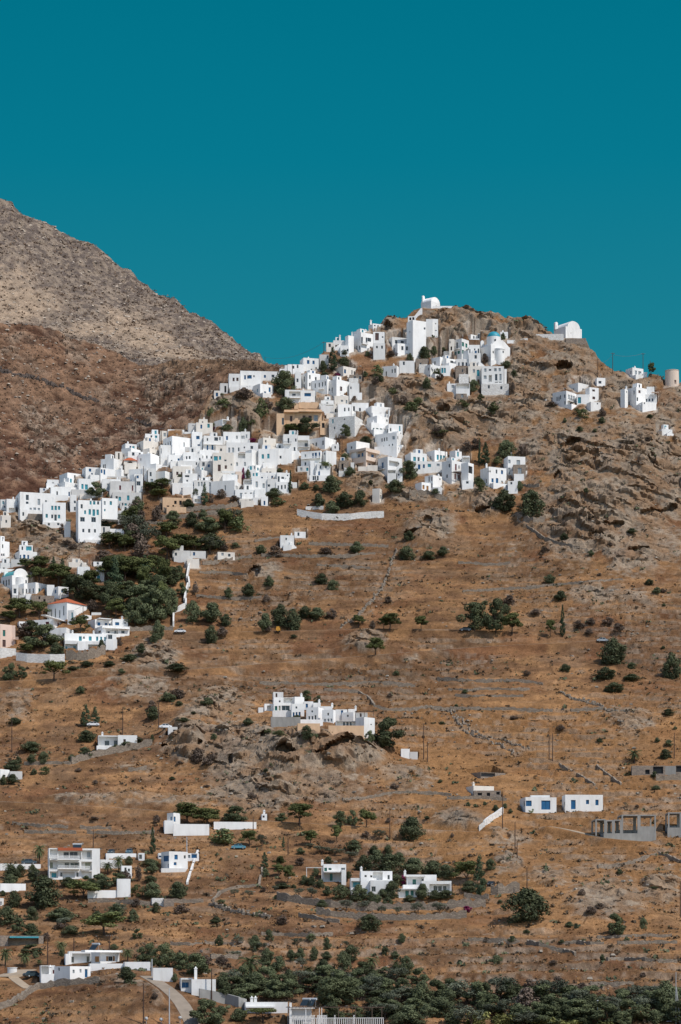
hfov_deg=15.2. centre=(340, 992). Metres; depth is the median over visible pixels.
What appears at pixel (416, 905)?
olive tree
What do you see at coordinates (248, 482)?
house
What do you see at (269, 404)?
dry shrub
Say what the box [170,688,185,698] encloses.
dry shrub
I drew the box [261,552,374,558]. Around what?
dry stone wall
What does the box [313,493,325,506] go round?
round bush
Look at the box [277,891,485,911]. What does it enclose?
dry stone wall
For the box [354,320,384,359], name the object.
house
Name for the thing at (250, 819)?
road
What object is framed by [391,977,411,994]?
broadleaf tree
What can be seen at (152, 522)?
dry stone wall
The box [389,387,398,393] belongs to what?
prickly pear bush
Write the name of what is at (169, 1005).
utility pole
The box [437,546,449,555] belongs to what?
round bush
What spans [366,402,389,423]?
house
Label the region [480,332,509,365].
domed church
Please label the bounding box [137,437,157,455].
house
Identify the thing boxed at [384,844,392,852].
round bush
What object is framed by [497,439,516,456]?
round bush
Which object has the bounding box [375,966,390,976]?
broadleaf tree
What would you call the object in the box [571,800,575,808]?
door
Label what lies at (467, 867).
pine tree
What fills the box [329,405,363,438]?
village church
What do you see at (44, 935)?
dry shrub
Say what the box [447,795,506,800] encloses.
dry stone wall
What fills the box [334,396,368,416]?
house
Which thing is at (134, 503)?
dry shrub
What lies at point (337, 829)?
pine tree
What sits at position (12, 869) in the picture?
round bush
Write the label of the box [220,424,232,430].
round bush
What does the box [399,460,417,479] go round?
broadleaf tree
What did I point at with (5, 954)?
palm tree
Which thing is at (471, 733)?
dry stone wall
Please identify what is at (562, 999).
broadleaf tree
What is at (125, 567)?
pine tree
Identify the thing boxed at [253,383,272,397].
house
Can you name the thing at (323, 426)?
house
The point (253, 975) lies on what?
round bush
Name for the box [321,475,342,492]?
round bush
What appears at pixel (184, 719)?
round bush
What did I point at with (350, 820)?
broadleaf tree
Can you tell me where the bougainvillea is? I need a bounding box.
[400,875,405,884]
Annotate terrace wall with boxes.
[0,864,40,870]
[433,306,451,308]
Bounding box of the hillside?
[0,305,680,1023]
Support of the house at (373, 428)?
on the hillside
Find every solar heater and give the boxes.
[73,843,81,847]
[89,943,99,949]
[300,998,310,1005]
[306,998,316,1005]
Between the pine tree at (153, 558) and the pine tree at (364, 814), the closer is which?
the pine tree at (364, 814)
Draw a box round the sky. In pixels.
[0,0,680,382]
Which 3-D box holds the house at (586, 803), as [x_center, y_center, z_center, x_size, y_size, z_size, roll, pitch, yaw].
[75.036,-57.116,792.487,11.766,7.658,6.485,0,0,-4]
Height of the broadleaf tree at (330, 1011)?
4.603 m
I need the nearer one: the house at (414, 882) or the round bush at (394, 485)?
the house at (414, 882)
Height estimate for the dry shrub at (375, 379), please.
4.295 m
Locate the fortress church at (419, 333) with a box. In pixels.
[407,316,437,361]
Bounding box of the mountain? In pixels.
[0,199,284,367]
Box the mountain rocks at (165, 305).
[0,201,283,367]
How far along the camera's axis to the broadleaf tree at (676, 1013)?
570.82 m
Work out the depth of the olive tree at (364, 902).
688.15 m
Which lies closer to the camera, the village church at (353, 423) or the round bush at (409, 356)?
the village church at (353, 423)
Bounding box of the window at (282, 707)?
[281,706,289,709]
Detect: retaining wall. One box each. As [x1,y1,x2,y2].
[0,648,15,657]
[271,717,299,727]
[297,723,319,732]
[328,725,363,737]
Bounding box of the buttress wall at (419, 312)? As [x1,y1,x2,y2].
[415,308,421,317]
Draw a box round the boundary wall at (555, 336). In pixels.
[536,334,563,339]
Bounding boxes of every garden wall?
[0,883,25,891]
[16,652,64,662]
[64,521,70,537]
[87,890,116,897]
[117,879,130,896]
[153,968,172,981]
[173,563,189,626]
[186,850,198,883]
[199,989,246,1011]
[214,822,255,829]
[297,509,383,520]
[305,506,323,509]
[479,807,501,830]
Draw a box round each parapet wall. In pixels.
[272,711,290,716]
[300,719,322,725]
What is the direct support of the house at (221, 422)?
on the hillside
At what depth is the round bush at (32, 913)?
676.96 m
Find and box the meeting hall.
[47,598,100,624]
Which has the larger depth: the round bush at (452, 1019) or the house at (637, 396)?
the house at (637, 396)
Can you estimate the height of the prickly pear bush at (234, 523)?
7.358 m
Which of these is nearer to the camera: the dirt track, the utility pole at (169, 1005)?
the utility pole at (169, 1005)
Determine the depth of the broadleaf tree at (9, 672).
905.83 m
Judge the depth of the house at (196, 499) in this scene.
1060.25 m
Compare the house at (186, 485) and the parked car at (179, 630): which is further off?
the house at (186, 485)
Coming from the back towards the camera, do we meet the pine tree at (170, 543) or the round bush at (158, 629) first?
the pine tree at (170, 543)
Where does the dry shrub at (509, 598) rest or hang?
on the hillside
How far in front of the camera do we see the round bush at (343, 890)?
698.80 m
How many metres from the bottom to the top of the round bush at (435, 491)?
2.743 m
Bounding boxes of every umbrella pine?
[244,1008,275,1022]
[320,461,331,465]
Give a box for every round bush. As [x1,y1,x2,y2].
[0,775,6,784]
[0,874,18,882]
[0,905,18,925]
[3,759,21,770]
[3,865,19,879]
[4,874,15,883]
[6,717,21,723]
[6,774,19,783]
[6,890,21,906]
[17,864,26,877]
[19,741,45,751]
[20,923,41,934]
[23,875,62,908]
[26,754,35,763]
[26,906,38,920]
[27,864,35,873]
[32,950,39,957]
[37,751,50,763]
[45,642,64,653]
[46,638,58,644]
[46,907,77,919]
[58,949,64,956]
[59,877,72,884]
[59,910,73,921]
[61,925,79,934]
[67,666,78,669]
[75,686,84,693]
[78,730,96,741]
[78,747,92,755]
[80,661,91,665]
[92,873,113,888]
[98,639,105,647]
[103,661,113,665]
[107,903,124,915]
[110,944,118,949]
[117,966,136,982]
[118,668,125,673]
[119,654,136,660]
[124,856,132,864]
[127,909,139,921]
[129,496,144,510]
[136,643,145,653]
[139,859,159,865]
[141,875,156,881]
[141,881,161,897]
[145,706,157,719]
[146,862,158,872]
[149,620,164,639]
[149,634,158,642]
[150,902,160,912]
[158,693,176,701]
[164,663,188,671]
[167,881,187,897]
[171,973,177,981]
[174,701,182,705]
[176,717,190,721]
[182,499,194,507]
[183,600,201,622]
[184,511,198,526]
[198,509,207,516]
[198,532,225,549]
[199,520,218,532]
[199,697,212,705]
[200,601,222,621]
[204,625,218,643]
[210,917,222,923]
[213,1005,228,1014]
[214,935,223,945]
[216,972,233,990]
[219,614,231,625]
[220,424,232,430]
[224,587,232,597]
[230,1008,247,1022]
[238,417,247,431]
[241,583,255,596]
[243,718,252,724]
[244,973,262,991]
[245,469,250,477]
[247,934,261,950]
[255,544,266,553]
[257,613,271,630]
[257,948,273,961]
[261,868,269,876]
[263,576,273,585]
[263,929,273,939]
[266,488,282,497]
[271,604,289,626]
[271,956,285,971]
[275,397,294,409]
[275,882,288,888]
[282,969,297,989]
[283,608,301,630]
[285,949,295,960]
[295,948,305,958]
[296,848,304,854]
[297,605,311,617]
[298,482,308,488]
[299,875,307,883]
[301,725,314,739]
[306,875,316,885]
[306,933,315,940]
[309,607,326,618]
[309,946,318,959]
[311,868,319,875]
[312,484,318,489]
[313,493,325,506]
[314,573,327,584]
[315,959,331,974]
[316,878,325,887]
[316,900,328,907]
[318,360,327,370]
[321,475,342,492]
[321,951,331,959]
[322,886,329,895]
[322,937,331,949]
[323,856,332,863]
[325,501,339,513]
[327,579,339,589]
[329,884,350,898]
[332,950,351,970]
[335,491,353,507]
[337,357,349,366]
[341,453,349,458]
[342,944,359,960]
[343,466,355,475]
[346,839,361,849]
[346,871,351,877]
[347,884,367,900]
[350,541,363,552]
[352,854,372,870]
[353,489,368,505]
[356,914,382,930]
[360,436,372,442]
[366,891,374,900]
[366,1000,388,1023]
[368,849,382,862]
[369,845,377,853]
[370,894,381,902]
[371,853,404,873]
[378,888,387,896]
[381,946,389,955]
[382,897,394,903]
[384,479,405,492]
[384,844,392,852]
[384,1003,402,1017]
[385,880,400,898]
[387,1013,404,1023]
[390,951,399,958]
[392,873,403,885]
[394,852,405,862]
[396,1004,417,1022]
[397,546,416,559]
[398,816,426,840]
[398,933,405,942]
[399,857,428,873]
[400,955,413,973]
[403,530,415,540]
[403,895,416,901]
[407,353,413,360]
[407,980,433,1007]
[409,1013,427,1023]
[415,883,430,899]
[417,1004,435,1017]
[418,346,431,358]
[419,551,434,559]
[421,860,441,875]
[422,377,430,388]
[427,890,441,898]
[430,996,452,1017]
[431,346,437,355]
[431,488,439,494]
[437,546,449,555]
[437,864,455,878]
[438,987,461,1007]
[439,890,454,898]
[444,1008,462,1023]
[461,880,476,892]
[470,379,479,390]
[474,477,479,483]
[474,1001,489,1016]
[485,859,496,869]
[488,489,515,510]
[488,955,502,963]
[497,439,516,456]
[500,361,510,366]
[500,604,510,614]
[500,887,550,923]
[502,987,519,1000]
[507,936,515,941]
[507,1003,531,1023]
[511,370,517,376]
[516,489,545,516]
[517,481,523,490]
[543,574,555,582]
[549,1001,563,1020]
[553,590,565,600]
[558,664,570,671]
[559,533,568,539]
[564,921,573,926]
[574,994,604,1016]
[591,666,615,678]
[596,637,627,664]
[598,417,605,422]
[604,682,624,691]
[622,674,641,680]
[626,528,637,533]
[627,662,636,668]
[639,918,647,928]
[645,579,653,584]
[646,1009,664,1023]
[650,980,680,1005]
[651,587,659,592]
[652,785,660,789]
[655,999,680,1020]
[659,749,671,758]
[660,652,680,679]
[661,709,674,715]
[663,739,672,745]
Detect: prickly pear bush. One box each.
[39,766,49,774]
[131,884,141,896]
[207,407,213,416]
[209,828,238,844]
[215,398,230,407]
[227,516,251,531]
[253,397,268,417]
[271,497,285,504]
[273,730,286,735]
[371,365,383,376]
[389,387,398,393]
[403,402,417,411]
[412,397,422,404]
[455,399,469,406]
[476,478,487,491]
[487,402,498,414]
[492,456,501,463]
[577,408,589,418]
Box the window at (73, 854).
[70,852,76,857]
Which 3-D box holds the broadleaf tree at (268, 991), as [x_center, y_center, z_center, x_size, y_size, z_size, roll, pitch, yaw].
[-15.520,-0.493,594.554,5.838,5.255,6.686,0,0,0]
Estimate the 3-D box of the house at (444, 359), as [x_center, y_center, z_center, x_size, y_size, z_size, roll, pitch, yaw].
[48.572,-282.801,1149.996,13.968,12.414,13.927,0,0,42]
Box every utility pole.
[47,932,47,964]
[143,983,143,1023]
[169,988,169,1023]
[211,968,211,1000]
[423,724,423,758]
[502,794,502,828]
[680,881,680,917]
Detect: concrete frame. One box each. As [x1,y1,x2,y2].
[591,815,655,840]
[665,812,680,837]
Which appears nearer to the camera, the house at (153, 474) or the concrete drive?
the concrete drive
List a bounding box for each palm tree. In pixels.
[0,949,12,967]
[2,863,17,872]
[18,953,31,967]
[33,845,45,863]
[55,941,66,951]
[100,862,115,874]
[113,855,124,872]
[121,948,133,961]
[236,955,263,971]
[300,966,316,971]
[364,957,379,968]
[627,750,641,763]
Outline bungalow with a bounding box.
[64,950,149,970]
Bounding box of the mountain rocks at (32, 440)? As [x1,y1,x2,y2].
[0,323,236,479]
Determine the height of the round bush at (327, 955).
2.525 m
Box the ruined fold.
[151,898,173,906]
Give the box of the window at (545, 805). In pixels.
[541,800,549,809]
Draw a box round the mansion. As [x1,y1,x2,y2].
[276,402,321,435]
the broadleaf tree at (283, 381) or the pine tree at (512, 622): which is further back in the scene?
the broadleaf tree at (283, 381)
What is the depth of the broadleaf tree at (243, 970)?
607.03 m
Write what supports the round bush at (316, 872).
on the hillside
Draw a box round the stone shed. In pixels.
[470,772,504,777]
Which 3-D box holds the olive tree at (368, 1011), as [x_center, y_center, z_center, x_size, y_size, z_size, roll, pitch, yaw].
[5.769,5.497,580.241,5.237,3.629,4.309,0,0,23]
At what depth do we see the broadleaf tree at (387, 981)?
597.71 m
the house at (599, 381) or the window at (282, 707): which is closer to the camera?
the window at (282, 707)
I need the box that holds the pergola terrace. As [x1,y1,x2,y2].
[287,1003,384,1023]
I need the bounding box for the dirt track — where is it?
[549,826,633,840]
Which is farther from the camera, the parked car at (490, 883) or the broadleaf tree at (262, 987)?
the parked car at (490, 883)
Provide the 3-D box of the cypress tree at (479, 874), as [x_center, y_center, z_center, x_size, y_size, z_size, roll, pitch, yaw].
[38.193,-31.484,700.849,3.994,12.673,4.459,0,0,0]
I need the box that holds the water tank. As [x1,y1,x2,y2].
[7,967,16,972]
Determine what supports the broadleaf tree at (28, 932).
on the hillside
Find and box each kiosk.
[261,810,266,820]
[372,488,381,502]
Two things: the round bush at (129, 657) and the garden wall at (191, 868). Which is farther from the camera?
the round bush at (129, 657)
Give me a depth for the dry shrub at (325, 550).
1020.38 m
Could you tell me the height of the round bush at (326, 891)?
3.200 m
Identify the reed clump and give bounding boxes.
[464,1009,490,1023]
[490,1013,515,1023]
[531,1017,556,1023]
[559,1019,582,1023]
[596,1021,615,1023]
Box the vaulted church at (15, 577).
[1,568,28,594]
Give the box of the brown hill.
[0,323,282,499]
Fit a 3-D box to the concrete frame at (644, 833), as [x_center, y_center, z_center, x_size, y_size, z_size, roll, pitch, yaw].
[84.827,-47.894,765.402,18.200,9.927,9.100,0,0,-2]
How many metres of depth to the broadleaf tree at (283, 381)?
1126.70 m
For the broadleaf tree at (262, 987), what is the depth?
600.33 m
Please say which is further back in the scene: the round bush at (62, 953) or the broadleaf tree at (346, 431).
the broadleaf tree at (346, 431)
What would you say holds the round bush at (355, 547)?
on the hillside
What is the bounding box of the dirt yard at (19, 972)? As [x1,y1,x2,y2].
[0,969,36,977]
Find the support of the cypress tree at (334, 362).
on the hillside
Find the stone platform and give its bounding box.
[566,338,585,344]
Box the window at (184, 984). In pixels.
[182,982,188,986]
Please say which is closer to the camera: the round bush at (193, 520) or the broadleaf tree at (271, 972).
the broadleaf tree at (271, 972)
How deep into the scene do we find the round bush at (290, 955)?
634.20 m
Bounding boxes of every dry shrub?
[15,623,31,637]
[42,933,50,940]
[54,923,65,929]
[63,540,71,544]
[67,543,77,548]
[87,599,98,611]
[95,550,112,559]
[121,870,131,879]
[126,522,140,546]
[128,498,141,505]
[130,510,146,525]
[130,533,151,557]
[130,898,140,906]
[135,865,141,880]
[148,700,156,707]
[151,505,162,521]
[152,815,160,822]
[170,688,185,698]
[173,905,189,913]
[190,751,202,762]
[191,747,203,755]
[193,581,198,592]
[201,758,212,765]
[203,955,212,965]
[206,752,216,759]
[209,493,213,502]
[215,489,226,498]
[216,955,228,964]
[217,627,227,635]
[220,544,228,550]
[229,495,239,500]
[233,387,253,399]
[248,792,256,798]
[262,594,270,601]
[264,398,272,407]
[267,545,282,554]
[275,914,288,924]
[294,858,303,864]
[317,547,331,554]
[325,608,336,617]
[361,830,369,837]
[368,620,374,628]
[371,376,379,384]
[384,596,391,602]
[386,351,397,355]
[390,783,399,788]
[395,395,408,404]
[430,426,445,436]
[436,373,443,379]
[460,440,473,451]
[471,438,481,449]
[482,353,488,362]
[502,595,514,604]
[509,382,514,392]
[512,987,539,1007]
[517,444,527,455]
[524,979,535,986]
[528,608,541,615]
[541,547,549,551]
[553,976,564,983]
[556,724,565,730]
[570,620,586,628]
[577,983,586,988]
[578,889,585,894]
[585,618,594,624]
[585,628,593,634]
[586,906,597,913]
[595,902,604,909]
[599,407,606,415]
[601,617,613,625]
[613,623,624,631]
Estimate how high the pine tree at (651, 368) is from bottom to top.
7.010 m
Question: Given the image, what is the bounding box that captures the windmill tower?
[665,369,678,385]
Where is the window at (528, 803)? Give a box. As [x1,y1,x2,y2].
[526,801,531,805]
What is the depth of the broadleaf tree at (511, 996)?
586.84 m
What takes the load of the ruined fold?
on the hillside
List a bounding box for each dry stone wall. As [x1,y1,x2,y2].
[0,366,99,401]
[0,976,99,1009]
[12,821,67,828]
[24,761,70,764]
[24,829,75,833]
[66,645,105,660]
[70,739,151,763]
[80,825,110,829]
[87,830,154,834]
[88,898,150,904]
[116,520,161,524]
[126,417,151,426]
[128,765,146,771]
[129,625,172,631]
[161,509,231,519]
[163,501,236,511]
[170,941,234,945]
[173,898,203,903]
[196,594,260,600]
[199,570,247,575]
[202,554,251,564]
[208,901,270,917]
[210,953,238,958]
[212,867,263,900]
[255,537,279,541]
[260,680,414,686]
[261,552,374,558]
[261,932,332,936]
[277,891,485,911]
[298,913,339,922]
[309,542,388,547]
[316,907,466,920]
[317,563,370,568]
[324,687,449,710]
[340,548,397,627]
[342,790,451,800]
[409,489,446,500]
[426,705,514,753]
[437,677,542,684]
[445,709,529,749]
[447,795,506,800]
[448,687,529,690]
[450,706,552,712]
[455,694,522,697]
[458,561,509,565]
[463,585,539,591]
[464,892,488,898]
[468,937,519,943]
[490,483,539,487]
[491,881,519,894]
[517,513,544,526]
[517,518,588,552]
[526,578,622,586]
[527,940,575,955]
[559,762,595,785]
[560,691,633,712]
[561,940,603,944]
[571,706,602,711]
[590,981,633,986]
[596,764,621,784]
[597,853,655,869]
[597,933,671,938]
[606,957,676,962]
[617,940,676,945]
[656,773,680,780]
[658,851,680,862]
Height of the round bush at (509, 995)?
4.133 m
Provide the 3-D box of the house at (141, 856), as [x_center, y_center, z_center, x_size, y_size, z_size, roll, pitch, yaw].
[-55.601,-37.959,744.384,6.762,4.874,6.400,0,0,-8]
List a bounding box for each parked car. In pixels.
[21,859,36,863]
[22,971,39,976]
[87,722,98,725]
[159,724,171,728]
[174,629,185,632]
[231,844,245,848]
[459,627,470,630]
[487,881,495,885]
[596,638,607,641]
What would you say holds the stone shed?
on the hillside
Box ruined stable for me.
[631,765,680,775]
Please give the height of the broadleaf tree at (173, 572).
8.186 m
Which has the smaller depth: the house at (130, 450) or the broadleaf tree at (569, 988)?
the broadleaf tree at (569, 988)
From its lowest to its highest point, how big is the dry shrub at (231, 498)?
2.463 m
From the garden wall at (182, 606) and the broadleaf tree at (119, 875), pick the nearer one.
the broadleaf tree at (119, 875)
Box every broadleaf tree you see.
[2,663,16,680]
[11,917,25,930]
[16,666,27,678]
[19,620,38,635]
[20,944,43,954]
[22,623,64,648]
[24,929,39,935]
[27,868,42,880]
[61,574,76,588]
[61,574,98,601]
[82,875,93,882]
[85,481,106,496]
[87,585,111,601]
[100,580,123,604]
[106,588,130,609]
[107,555,123,579]
[109,872,125,883]
[112,527,137,547]
[119,580,136,594]
[122,584,154,610]
[122,597,147,625]
[132,928,142,938]
[136,942,158,961]
[139,588,168,621]
[140,579,156,592]
[146,574,173,591]
[150,943,176,966]
[154,596,169,616]
[161,589,178,615]
[165,510,181,524]
[167,566,180,584]
[169,952,190,969]
[175,582,188,595]
[177,565,184,579]
[184,952,210,975]
[189,998,224,1023]
[194,516,221,531]
[216,981,236,995]
[223,806,248,821]
[229,975,249,990]
[232,983,264,1000]
[233,964,249,983]
[246,977,266,993]
[249,966,280,985]
[258,961,274,971]
[262,979,284,999]
[271,370,296,394]
[271,973,286,989]
[272,978,304,999]
[274,813,287,821]
[293,417,319,433]
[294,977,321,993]
[302,690,311,700]
[307,964,332,980]
[313,695,322,702]
[315,976,357,1004]
[322,1002,339,1020]
[328,968,346,978]
[328,1011,347,1023]
[332,811,347,826]
[336,977,364,1003]
[340,424,350,436]
[343,976,365,990]
[346,1004,363,1021]
[347,809,357,825]
[350,968,363,979]
[351,961,374,974]
[359,975,389,993]
[364,730,374,744]
[364,989,392,1004]
[370,973,392,989]
[371,978,395,992]
[373,716,405,748]
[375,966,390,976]
[382,999,402,1013]
[388,964,408,977]
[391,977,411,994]
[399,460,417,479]
[400,988,421,999]
[402,998,423,1011]
[406,967,429,983]
[426,978,446,1002]
[444,978,463,996]
[455,602,487,630]
[461,980,486,1004]
[474,982,492,1001]
[476,993,508,1013]
[483,597,507,633]
[495,980,523,998]
[507,994,531,1004]
[525,1001,545,1018]
[528,1003,561,1023]
[530,996,564,1013]
[533,983,558,998]
[548,997,573,1006]
[554,1004,574,1020]
[555,985,580,997]
[559,998,594,1016]
[571,1008,591,1023]
[581,985,606,997]
[585,1000,622,1022]
[607,913,625,934]
[609,1011,632,1023]
[610,988,632,998]
[615,988,636,1010]
[619,999,650,1020]
[636,990,651,1004]
[639,989,675,1017]
[667,986,680,999]
[669,999,680,1022]
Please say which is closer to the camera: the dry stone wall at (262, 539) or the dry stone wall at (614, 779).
the dry stone wall at (614, 779)
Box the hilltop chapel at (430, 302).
[421,296,439,308]
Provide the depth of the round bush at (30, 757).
830.83 m
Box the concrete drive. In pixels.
[140,976,199,1023]
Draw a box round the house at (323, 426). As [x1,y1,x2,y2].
[320,421,326,434]
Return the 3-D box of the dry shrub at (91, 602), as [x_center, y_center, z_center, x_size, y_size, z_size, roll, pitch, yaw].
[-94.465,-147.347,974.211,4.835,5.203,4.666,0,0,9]
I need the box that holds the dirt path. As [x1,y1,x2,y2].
[8,977,29,988]
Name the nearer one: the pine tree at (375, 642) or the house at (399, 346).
the pine tree at (375, 642)
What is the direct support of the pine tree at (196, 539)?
on the hillside
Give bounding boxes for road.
[0,801,475,831]
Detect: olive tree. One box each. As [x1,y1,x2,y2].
[28,870,39,877]
[56,917,71,925]
[111,902,126,909]
[117,514,145,526]
[135,522,158,539]
[135,527,161,542]
[197,536,223,553]
[215,508,242,526]
[220,969,241,982]
[229,951,240,955]
[230,889,238,896]
[231,935,244,944]
[256,834,266,847]
[258,942,266,947]
[291,938,303,948]
[292,970,315,980]
[293,888,304,893]
[294,956,308,967]
[306,887,317,897]
[313,846,329,853]
[325,848,343,855]
[330,971,355,977]
[339,900,353,910]
[342,851,358,858]
[356,986,378,1000]
[357,900,370,906]
[358,1008,375,1023]
[361,972,383,996]
[370,1003,398,1020]
[372,830,385,839]
[378,905,386,911]
[379,992,400,1002]
[386,967,408,982]
[391,985,416,1001]
[393,907,402,914]
[410,901,425,913]
[430,902,446,912]
[445,979,479,1003]
[446,1003,470,1009]
[452,1005,485,1023]
[482,1004,499,1016]
[487,976,518,999]
[494,999,516,1013]
[509,1011,537,1023]
[536,979,569,995]
[562,989,590,1005]
[596,996,622,1013]
[600,1001,620,1017]
[623,984,654,997]
[629,985,660,991]
[631,996,655,1009]
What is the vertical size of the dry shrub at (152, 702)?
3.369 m
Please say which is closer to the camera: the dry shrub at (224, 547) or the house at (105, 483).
the dry shrub at (224, 547)
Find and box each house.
[0,497,14,512]
[0,511,10,527]
[0,536,8,560]
[0,558,13,572]
[0,624,17,647]
[0,769,21,779]
[0,898,3,905]
[10,541,36,567]
[11,582,68,602]
[15,490,54,520]
[17,615,71,637]
[39,479,58,492]
[40,965,90,982]
[42,502,65,527]
[50,482,70,501]
[57,472,82,488]
[64,630,116,649]
[68,559,102,579]
[69,494,91,511]
[71,478,93,499]
[76,498,123,543]
[82,467,114,483]
[88,616,128,636]
[96,565,103,580]
[96,732,149,749]
[100,853,135,877]
[101,454,126,476]
[101,476,126,495]
[109,474,141,507]
[115,441,142,466]
[118,502,129,523]
[123,457,136,474]
[129,452,161,481]
[130,474,142,491]
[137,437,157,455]
[138,853,160,860]
[144,430,158,441]
[148,466,173,491]
[158,434,190,464]
[160,425,183,440]
[160,851,187,872]
[162,496,191,513]
[163,813,208,835]
[167,447,188,468]
[167,727,177,734]
[172,466,190,482]
[172,469,196,500]
[172,546,205,568]
[178,461,211,471]
[180,967,215,995]
[183,447,196,460]
[184,430,201,453]
[188,423,212,434]
[188,853,198,860]
[192,417,207,427]
[192,467,212,479]
[193,452,202,460]
[193,491,200,502]
[194,477,210,496]
[198,448,218,460]
[202,432,222,449]
[211,480,242,496]
[212,453,233,480]
[213,383,227,398]
[214,416,228,431]
[215,441,257,452]
[216,552,234,559]
[221,471,240,483]
[223,429,249,445]
[228,374,239,392]
[234,453,251,477]
[235,484,259,504]
[239,497,257,507]
[240,371,278,389]
[243,480,251,488]
[244,996,287,1012]
[245,465,262,477]
[246,445,291,467]
[251,472,276,499]
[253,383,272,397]
[257,692,303,712]
[258,433,282,448]
[260,482,296,505]
[261,466,276,472]
[276,470,291,492]
[279,357,318,373]
[280,532,305,550]
[283,430,336,462]
[284,388,314,402]
[291,701,312,716]
[295,371,300,388]
[297,451,335,480]
[301,370,319,389]
[306,699,323,719]
[306,859,345,884]
[309,470,329,480]
[312,375,331,395]
[317,463,329,474]
[319,335,353,366]
[319,399,333,418]
[320,396,333,415]
[320,421,326,434]
[321,703,335,723]
[329,376,361,402]
[331,442,338,450]
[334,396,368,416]
[335,366,355,381]
[335,705,356,725]
[338,457,348,476]
[347,441,379,470]
[349,374,361,387]
[350,866,392,895]
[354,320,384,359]
[355,711,374,737]
[364,421,402,435]
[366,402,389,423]
[374,431,403,457]
[378,454,402,482]
[383,361,413,376]
[388,337,408,355]
[398,870,461,897]
[400,749,417,758]
[405,449,446,473]
[415,359,427,373]
[415,474,442,493]
[425,363,449,377]
[428,351,455,373]
[442,457,473,489]
[446,381,469,399]
[449,339,453,357]
[450,449,469,462]
[454,333,479,358]
[455,366,469,382]
[456,350,484,365]
[466,782,500,796]
[468,362,481,384]
[480,463,506,488]
[481,362,508,394]
[500,330,507,338]
[504,453,526,493]
[520,795,555,812]
[553,383,600,410]
[562,795,602,812]
[595,374,604,385]
[620,383,658,411]
[626,366,646,379]
[657,424,673,435]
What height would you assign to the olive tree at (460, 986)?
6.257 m
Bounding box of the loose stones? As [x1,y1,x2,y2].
[0,305,680,1021]
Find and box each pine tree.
[0,610,16,621]
[2,597,32,616]
[16,643,33,653]
[17,558,30,570]
[27,566,45,582]
[29,555,49,566]
[30,601,50,619]
[40,660,70,680]
[42,563,71,585]
[64,879,100,897]
[69,615,90,632]
[80,911,126,934]
[83,570,100,582]
[95,556,112,579]
[99,531,120,548]
[105,598,126,617]
[109,584,124,592]
[110,556,140,582]
[118,505,139,521]
[118,534,134,551]
[130,556,144,576]
[134,558,155,572]
[136,566,152,583]
[143,481,160,490]
[148,555,161,567]
[150,488,168,498]
[153,535,180,559]
[154,478,171,488]
[154,557,171,578]
[155,521,177,535]
[157,580,168,595]
[171,533,197,546]
[173,802,198,823]
[189,537,201,550]
[192,808,220,823]
[197,536,211,550]
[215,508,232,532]
[238,830,258,847]
[271,864,283,876]
[273,856,285,864]
[283,865,295,882]
[284,423,299,430]
[287,803,312,826]
[302,830,317,843]
[330,825,341,842]
[351,615,365,627]
[357,809,376,826]
[365,637,385,654]
[378,618,386,628]
[382,613,400,631]
[414,616,428,628]
[450,860,476,880]
[502,612,522,634]
[545,619,555,636]
[648,362,655,376]
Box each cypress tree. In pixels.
[80,704,91,725]
[90,706,99,722]
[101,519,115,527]
[103,557,123,585]
[135,554,153,578]
[149,827,155,853]
[201,484,208,504]
[260,852,268,867]
[288,471,292,492]
[328,346,337,370]
[472,855,486,894]
[477,438,481,464]
[481,441,489,464]
[560,604,565,636]
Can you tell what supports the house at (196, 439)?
on the hillside
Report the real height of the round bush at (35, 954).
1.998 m
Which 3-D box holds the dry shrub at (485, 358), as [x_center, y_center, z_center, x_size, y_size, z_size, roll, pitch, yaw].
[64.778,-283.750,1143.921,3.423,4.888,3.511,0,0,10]
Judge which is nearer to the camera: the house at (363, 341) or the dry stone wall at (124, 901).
the dry stone wall at (124, 901)
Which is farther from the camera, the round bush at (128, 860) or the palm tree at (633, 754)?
the palm tree at (633, 754)
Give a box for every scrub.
[0,199,284,367]
[0,309,680,1023]
[0,310,680,1023]
[0,323,283,478]
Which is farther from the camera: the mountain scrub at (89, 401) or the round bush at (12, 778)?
the mountain scrub at (89, 401)
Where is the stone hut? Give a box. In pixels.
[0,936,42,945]
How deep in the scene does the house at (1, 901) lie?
692.56 m
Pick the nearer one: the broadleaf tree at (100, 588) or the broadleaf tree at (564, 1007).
the broadleaf tree at (564, 1007)
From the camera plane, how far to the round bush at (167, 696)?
881.57 m
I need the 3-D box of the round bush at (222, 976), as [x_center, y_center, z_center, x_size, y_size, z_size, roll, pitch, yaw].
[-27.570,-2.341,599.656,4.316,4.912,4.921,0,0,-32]
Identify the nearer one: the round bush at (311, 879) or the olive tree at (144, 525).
the round bush at (311, 879)
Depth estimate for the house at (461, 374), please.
1135.79 m
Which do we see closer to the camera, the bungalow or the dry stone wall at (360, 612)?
the bungalow
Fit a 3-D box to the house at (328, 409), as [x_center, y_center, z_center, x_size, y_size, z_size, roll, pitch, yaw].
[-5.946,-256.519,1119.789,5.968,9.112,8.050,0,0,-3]
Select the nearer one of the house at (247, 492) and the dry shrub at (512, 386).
the house at (247, 492)
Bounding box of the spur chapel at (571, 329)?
[554,321,581,337]
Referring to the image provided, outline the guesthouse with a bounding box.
[48,848,99,879]
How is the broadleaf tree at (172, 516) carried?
on the hillside

